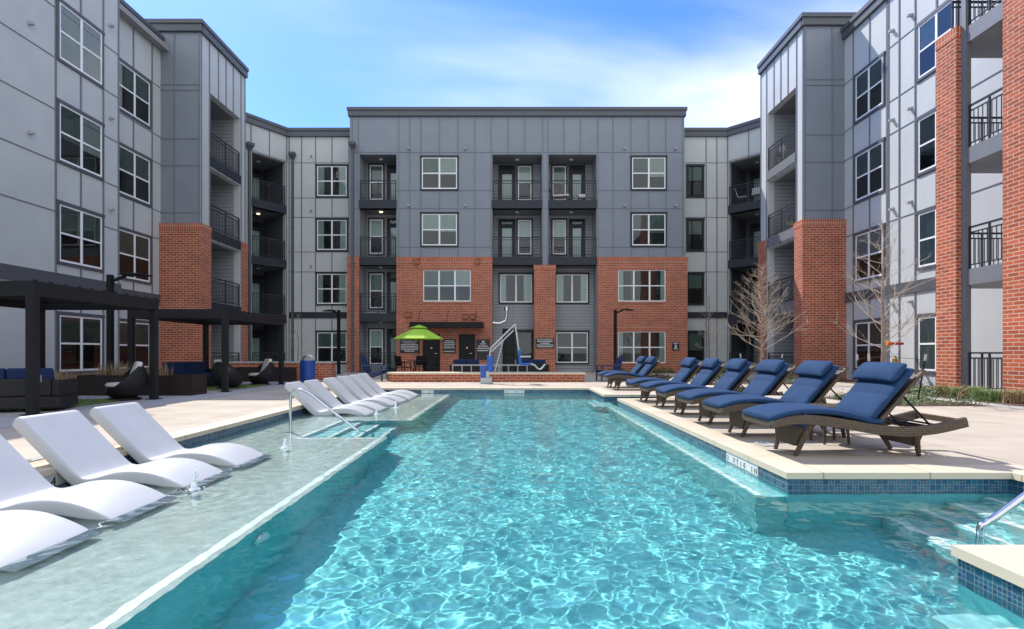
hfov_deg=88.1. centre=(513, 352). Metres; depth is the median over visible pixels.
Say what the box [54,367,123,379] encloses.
ornamental grass
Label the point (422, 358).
dining chair
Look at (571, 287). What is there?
window
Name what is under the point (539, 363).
outdoor sofa
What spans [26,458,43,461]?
deck marker
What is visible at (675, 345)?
room sign
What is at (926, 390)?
ground cover
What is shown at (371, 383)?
pool lounger
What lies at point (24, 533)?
pool lounger
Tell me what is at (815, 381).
chaise longue
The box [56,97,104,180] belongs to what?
window
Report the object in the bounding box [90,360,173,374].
ornamental grass
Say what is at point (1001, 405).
sidewalk
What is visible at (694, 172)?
window
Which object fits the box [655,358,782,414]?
chaise longue
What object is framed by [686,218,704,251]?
window
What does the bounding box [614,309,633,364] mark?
lamp post
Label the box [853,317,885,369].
window
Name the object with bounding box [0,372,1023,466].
pool deck
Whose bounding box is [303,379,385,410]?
pool lounger
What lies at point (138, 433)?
pool lounger
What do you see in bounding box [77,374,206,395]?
steel planter
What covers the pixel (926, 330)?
window
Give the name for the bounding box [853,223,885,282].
window
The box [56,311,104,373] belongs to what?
window
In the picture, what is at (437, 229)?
window
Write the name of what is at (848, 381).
planting bed
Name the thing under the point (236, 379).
egg chair
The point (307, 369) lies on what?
litter bin
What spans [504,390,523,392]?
depth marker
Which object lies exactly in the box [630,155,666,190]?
window
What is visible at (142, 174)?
window
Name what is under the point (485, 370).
pool lift
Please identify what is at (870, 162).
window
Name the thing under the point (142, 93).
window
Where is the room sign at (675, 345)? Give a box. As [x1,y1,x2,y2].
[672,342,678,349]
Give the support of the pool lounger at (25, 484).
on the pool shelf
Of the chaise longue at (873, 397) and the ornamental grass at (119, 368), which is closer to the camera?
the chaise longue at (873, 397)
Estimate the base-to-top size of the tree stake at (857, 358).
1.025 m
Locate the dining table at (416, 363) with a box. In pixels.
[408,360,430,371]
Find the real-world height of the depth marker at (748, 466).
0.103 m
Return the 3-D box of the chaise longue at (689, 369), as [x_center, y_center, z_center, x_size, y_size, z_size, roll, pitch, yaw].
[3.499,0.575,11.584,1.981,0.959,0.706,0,0,0]
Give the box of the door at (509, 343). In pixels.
[503,329,514,371]
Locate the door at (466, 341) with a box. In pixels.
[459,334,474,359]
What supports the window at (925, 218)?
in the apartment building
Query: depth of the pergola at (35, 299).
10.02 m
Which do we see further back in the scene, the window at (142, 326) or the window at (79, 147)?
the window at (142, 326)
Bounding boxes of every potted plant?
[773,151,789,160]
[786,216,793,227]
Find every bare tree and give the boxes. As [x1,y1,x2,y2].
[290,314,309,360]
[695,296,729,357]
[710,263,811,361]
[830,213,951,361]
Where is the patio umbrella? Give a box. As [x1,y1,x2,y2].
[394,323,443,371]
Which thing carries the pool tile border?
attached to the pool edge paving
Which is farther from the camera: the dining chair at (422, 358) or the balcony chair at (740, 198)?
the balcony chair at (740, 198)
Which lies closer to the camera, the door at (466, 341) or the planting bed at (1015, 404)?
the planting bed at (1015, 404)
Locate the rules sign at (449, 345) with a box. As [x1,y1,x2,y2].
[443,339,455,352]
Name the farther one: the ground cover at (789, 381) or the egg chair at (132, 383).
the ground cover at (789, 381)
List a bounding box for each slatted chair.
[359,355,389,380]
[594,355,626,380]
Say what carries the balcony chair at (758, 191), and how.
on the apartment building
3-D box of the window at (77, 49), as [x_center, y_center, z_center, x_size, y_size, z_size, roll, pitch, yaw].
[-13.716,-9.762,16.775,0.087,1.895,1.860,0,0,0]
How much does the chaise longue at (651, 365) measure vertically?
0.959 m
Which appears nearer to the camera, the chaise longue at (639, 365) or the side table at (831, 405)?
the side table at (831, 405)
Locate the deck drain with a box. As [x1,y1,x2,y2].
[842,450,875,454]
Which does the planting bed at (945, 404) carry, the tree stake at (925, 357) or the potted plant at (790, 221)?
the tree stake at (925, 357)
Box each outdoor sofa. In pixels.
[0,368,77,409]
[159,362,215,385]
[450,359,479,371]
[513,359,548,371]
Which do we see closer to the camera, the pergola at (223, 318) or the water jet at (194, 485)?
the water jet at (194, 485)
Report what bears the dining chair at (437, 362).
on the pool deck
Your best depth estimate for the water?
3.41 m
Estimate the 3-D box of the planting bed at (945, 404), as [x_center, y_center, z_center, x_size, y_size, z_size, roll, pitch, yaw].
[8.300,1.042,11.500,2.200,0.001,2.200,0,0,0]
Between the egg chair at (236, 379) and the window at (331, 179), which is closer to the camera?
the egg chair at (236, 379)
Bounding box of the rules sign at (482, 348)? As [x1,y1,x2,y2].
[476,339,489,359]
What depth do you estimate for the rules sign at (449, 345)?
28.36 m
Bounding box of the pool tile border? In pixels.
[62,390,1023,609]
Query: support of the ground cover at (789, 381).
on the planting bed
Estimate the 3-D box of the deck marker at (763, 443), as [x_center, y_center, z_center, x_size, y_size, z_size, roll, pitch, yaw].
[2.880,1.042,6.100,0.150,0.005,0.320,0,0,0]
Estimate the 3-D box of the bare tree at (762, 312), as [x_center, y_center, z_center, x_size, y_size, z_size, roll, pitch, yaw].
[8.827,-1.075,18.750,2.985,4.293,3.225,0,0,-27]
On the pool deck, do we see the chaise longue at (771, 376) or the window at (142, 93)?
the chaise longue at (771, 376)
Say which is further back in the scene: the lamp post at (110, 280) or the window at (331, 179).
the window at (331, 179)
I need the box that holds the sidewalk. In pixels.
[832,387,1023,409]
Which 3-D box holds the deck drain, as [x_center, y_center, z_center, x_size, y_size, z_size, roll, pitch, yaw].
[3.620,1.043,5.550,0.307,0.006,0.307,0,0,0]
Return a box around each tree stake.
[856,354,880,366]
[886,354,926,401]
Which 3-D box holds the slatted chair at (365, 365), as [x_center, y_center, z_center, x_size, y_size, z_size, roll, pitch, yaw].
[-5.309,0.572,19.911,1.059,1.011,0.810,0,0,6]
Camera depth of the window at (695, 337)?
29.68 m
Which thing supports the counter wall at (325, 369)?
on the path
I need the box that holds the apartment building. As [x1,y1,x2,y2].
[0,0,1023,391]
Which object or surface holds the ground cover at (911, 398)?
on the planting bed at (945, 404)
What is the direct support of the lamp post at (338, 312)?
on the path
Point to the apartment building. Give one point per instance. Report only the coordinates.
(132, 140)
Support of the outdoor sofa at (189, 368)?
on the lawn
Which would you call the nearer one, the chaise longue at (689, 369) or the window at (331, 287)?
the chaise longue at (689, 369)
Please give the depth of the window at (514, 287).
29.48 m
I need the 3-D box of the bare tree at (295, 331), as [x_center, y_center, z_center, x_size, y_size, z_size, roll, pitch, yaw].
[-10.413,-0.411,25.566,1.016,2.963,1.008,0,0,-33]
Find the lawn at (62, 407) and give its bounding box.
[0,400,116,410]
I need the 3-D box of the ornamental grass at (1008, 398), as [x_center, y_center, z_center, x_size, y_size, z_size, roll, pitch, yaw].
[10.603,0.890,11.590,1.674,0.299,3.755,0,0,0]
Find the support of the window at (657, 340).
in the apartment building
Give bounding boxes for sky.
[124,0,868,127]
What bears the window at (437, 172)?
in the apartment building
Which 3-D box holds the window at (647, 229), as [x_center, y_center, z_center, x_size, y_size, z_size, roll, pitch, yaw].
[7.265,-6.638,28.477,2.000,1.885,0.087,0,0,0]
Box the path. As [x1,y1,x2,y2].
[0,372,364,428]
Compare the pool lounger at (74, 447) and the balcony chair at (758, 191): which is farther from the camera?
the balcony chair at (758, 191)
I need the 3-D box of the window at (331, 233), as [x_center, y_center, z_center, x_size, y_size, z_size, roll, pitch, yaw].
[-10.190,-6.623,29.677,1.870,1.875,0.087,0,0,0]
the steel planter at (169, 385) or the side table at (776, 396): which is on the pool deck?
the side table at (776, 396)
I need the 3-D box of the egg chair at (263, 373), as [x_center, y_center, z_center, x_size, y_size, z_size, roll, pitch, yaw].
[-8.263,0.620,17.333,0.818,0.853,0.918,0,0,-42]
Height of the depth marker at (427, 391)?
0.092 m
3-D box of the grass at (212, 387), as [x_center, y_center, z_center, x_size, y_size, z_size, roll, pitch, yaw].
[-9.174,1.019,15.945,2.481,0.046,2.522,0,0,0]
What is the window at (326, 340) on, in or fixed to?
in the apartment building
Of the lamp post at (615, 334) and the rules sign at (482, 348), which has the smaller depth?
the lamp post at (615, 334)
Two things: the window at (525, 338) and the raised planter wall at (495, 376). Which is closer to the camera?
the raised planter wall at (495, 376)
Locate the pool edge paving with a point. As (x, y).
(1005, 562)
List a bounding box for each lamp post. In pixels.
[106,272,152,373]
[323,310,340,373]
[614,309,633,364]
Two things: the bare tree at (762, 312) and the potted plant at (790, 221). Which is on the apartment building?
the potted plant at (790, 221)
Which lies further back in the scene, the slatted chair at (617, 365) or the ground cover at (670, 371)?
the ground cover at (670, 371)
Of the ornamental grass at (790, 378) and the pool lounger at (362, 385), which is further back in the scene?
the ornamental grass at (790, 378)
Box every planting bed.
[825,397,987,405]
[838,379,993,391]
[907,393,1023,406]
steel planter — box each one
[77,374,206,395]
[234,367,296,381]
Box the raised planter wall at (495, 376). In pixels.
[387,372,585,381]
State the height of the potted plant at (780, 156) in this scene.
0.663 m
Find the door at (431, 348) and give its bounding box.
[423,334,439,371]
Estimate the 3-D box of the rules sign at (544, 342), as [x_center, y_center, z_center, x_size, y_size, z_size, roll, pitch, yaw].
[1.680,-0.515,28.404,1.000,0.530,0.032,0,0,0]
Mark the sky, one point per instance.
(307, 61)
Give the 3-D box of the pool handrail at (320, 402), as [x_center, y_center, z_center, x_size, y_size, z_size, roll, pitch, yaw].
[-2.856,1.250,8.250,1.377,1.402,0.128,0,0,0]
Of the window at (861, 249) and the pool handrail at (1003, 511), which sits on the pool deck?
the pool handrail at (1003, 511)
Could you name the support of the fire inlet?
on the planting bed at (848, 381)
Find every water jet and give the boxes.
[180,470,207,491]
[279,438,287,448]
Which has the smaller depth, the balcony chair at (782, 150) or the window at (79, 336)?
the window at (79, 336)
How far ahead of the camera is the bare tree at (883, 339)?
11.57 m
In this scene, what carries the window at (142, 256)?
in the apartment building
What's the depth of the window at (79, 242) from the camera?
16.72 m
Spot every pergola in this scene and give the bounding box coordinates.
[0,279,161,415]
[127,308,283,391]
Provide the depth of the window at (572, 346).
29.50 m
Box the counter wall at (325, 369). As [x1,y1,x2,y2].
[229,361,336,379]
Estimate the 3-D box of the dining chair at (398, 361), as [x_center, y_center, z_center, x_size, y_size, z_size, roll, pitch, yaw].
[-4.669,0.590,22.218,0.555,0.926,0.520,0,0,20]
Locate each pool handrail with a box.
[289,388,359,430]
[976,491,1023,530]
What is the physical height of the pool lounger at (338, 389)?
0.816 m
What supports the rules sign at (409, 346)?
attached to the apartment building
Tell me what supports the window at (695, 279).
in the apartment building
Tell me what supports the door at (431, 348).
in the apartment building
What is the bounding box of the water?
[0,393,1023,628]
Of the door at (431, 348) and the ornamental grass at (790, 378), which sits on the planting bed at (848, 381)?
the ornamental grass at (790, 378)
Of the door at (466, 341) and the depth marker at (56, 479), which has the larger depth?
the door at (466, 341)
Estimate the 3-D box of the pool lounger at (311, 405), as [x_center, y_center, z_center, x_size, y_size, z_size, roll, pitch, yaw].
[-3.624,0.992,10.605,1.684,0.816,0.650,0,0,-1]
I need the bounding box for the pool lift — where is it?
[480,324,545,383]
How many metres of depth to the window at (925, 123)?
16.91 m
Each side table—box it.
[765,395,781,398]
[808,403,850,443]
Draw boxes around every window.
[56,0,104,88]
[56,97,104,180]
[56,199,104,272]
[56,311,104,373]
[120,58,151,129]
[120,142,151,206]
[120,226,151,284]
[120,318,148,369]
[315,164,348,197]
[315,218,348,251]
[315,272,346,304]
[315,330,346,363]
[420,155,458,190]
[420,212,458,246]
[423,270,470,300]
[498,272,533,303]
[515,330,533,359]
[556,272,589,303]
[556,330,589,363]
[618,270,665,300]
[618,331,665,362]
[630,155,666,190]
[630,212,666,246]
[686,164,704,197]
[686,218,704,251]
[688,272,704,304]
[688,330,704,370]
[853,51,885,124]
[853,137,885,203]
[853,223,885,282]
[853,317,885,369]
[915,0,959,82]
[915,107,935,176]
[915,205,935,270]
[915,313,935,373]
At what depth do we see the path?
11.63 m
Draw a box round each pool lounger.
[0,434,165,518]
[0,510,88,565]
[12,410,222,486]
[89,402,263,465]
[284,381,373,414]
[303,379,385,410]
[323,377,396,405]
[336,376,404,401]
[349,374,411,398]
[358,373,417,395]
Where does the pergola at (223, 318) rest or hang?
on the path
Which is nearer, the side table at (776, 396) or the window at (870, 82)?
the side table at (776, 396)
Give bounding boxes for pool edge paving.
[32,387,1023,588]
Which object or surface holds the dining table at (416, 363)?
on the pool deck
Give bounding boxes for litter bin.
[300,355,314,381]
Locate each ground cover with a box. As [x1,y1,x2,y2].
[606,366,726,372]
[743,376,795,382]
[825,389,990,405]
[908,382,949,396]
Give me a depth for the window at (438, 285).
28.47 m
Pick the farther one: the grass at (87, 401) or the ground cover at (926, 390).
the ground cover at (926, 390)
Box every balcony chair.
[550,189,569,199]
[735,189,747,201]
[751,187,759,200]
[779,144,786,158]
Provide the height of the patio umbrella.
2.300 m
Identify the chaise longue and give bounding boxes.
[597,356,664,386]
[603,356,673,389]
[625,357,715,401]
[639,358,745,407]
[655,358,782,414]
[676,359,826,424]
[702,360,848,437]
[742,362,968,456]
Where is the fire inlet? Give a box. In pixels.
[886,341,903,362]
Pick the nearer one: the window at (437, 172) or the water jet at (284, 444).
the water jet at (284, 444)
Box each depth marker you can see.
[44,473,66,485]
[422,390,433,392]
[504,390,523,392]
[726,451,758,475]
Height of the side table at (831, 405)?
0.438 m
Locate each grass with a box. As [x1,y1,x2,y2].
[1,398,117,410]
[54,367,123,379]
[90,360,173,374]
[207,384,268,389]
[715,372,840,379]
[931,383,1023,404]
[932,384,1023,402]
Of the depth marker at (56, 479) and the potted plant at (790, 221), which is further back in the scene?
the potted plant at (790, 221)
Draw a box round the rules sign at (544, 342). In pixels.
[536,338,553,347]
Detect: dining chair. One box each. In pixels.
[394,356,410,371]
[413,356,426,371]
[426,356,439,371]
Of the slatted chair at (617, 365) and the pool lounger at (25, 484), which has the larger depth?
the slatted chair at (617, 365)
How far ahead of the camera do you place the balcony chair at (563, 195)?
28.72 m
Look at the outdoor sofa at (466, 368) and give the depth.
21.92 m
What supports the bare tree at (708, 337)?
on the pool deck
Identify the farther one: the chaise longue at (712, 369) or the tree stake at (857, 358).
the tree stake at (857, 358)
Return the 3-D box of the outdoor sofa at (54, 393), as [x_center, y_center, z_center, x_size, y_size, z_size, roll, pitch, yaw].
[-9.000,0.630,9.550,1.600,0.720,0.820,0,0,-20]
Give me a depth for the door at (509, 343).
29.49 m
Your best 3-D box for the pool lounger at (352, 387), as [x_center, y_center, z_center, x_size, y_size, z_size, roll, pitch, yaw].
[-3.524,0.992,13.315,1.684,0.816,0.650,0,0,1]
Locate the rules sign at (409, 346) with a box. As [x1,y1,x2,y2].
[400,340,418,352]
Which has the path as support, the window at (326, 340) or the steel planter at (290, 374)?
the steel planter at (290, 374)
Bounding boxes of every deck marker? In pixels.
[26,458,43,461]
[752,441,773,445]
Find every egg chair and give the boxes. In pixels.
[104,361,148,400]
[211,360,243,388]
[247,359,274,384]
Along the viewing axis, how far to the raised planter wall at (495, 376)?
19.10 m
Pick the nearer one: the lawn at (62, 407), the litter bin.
the lawn at (62, 407)
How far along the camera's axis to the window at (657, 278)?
28.48 m
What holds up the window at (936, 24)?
in the apartment building

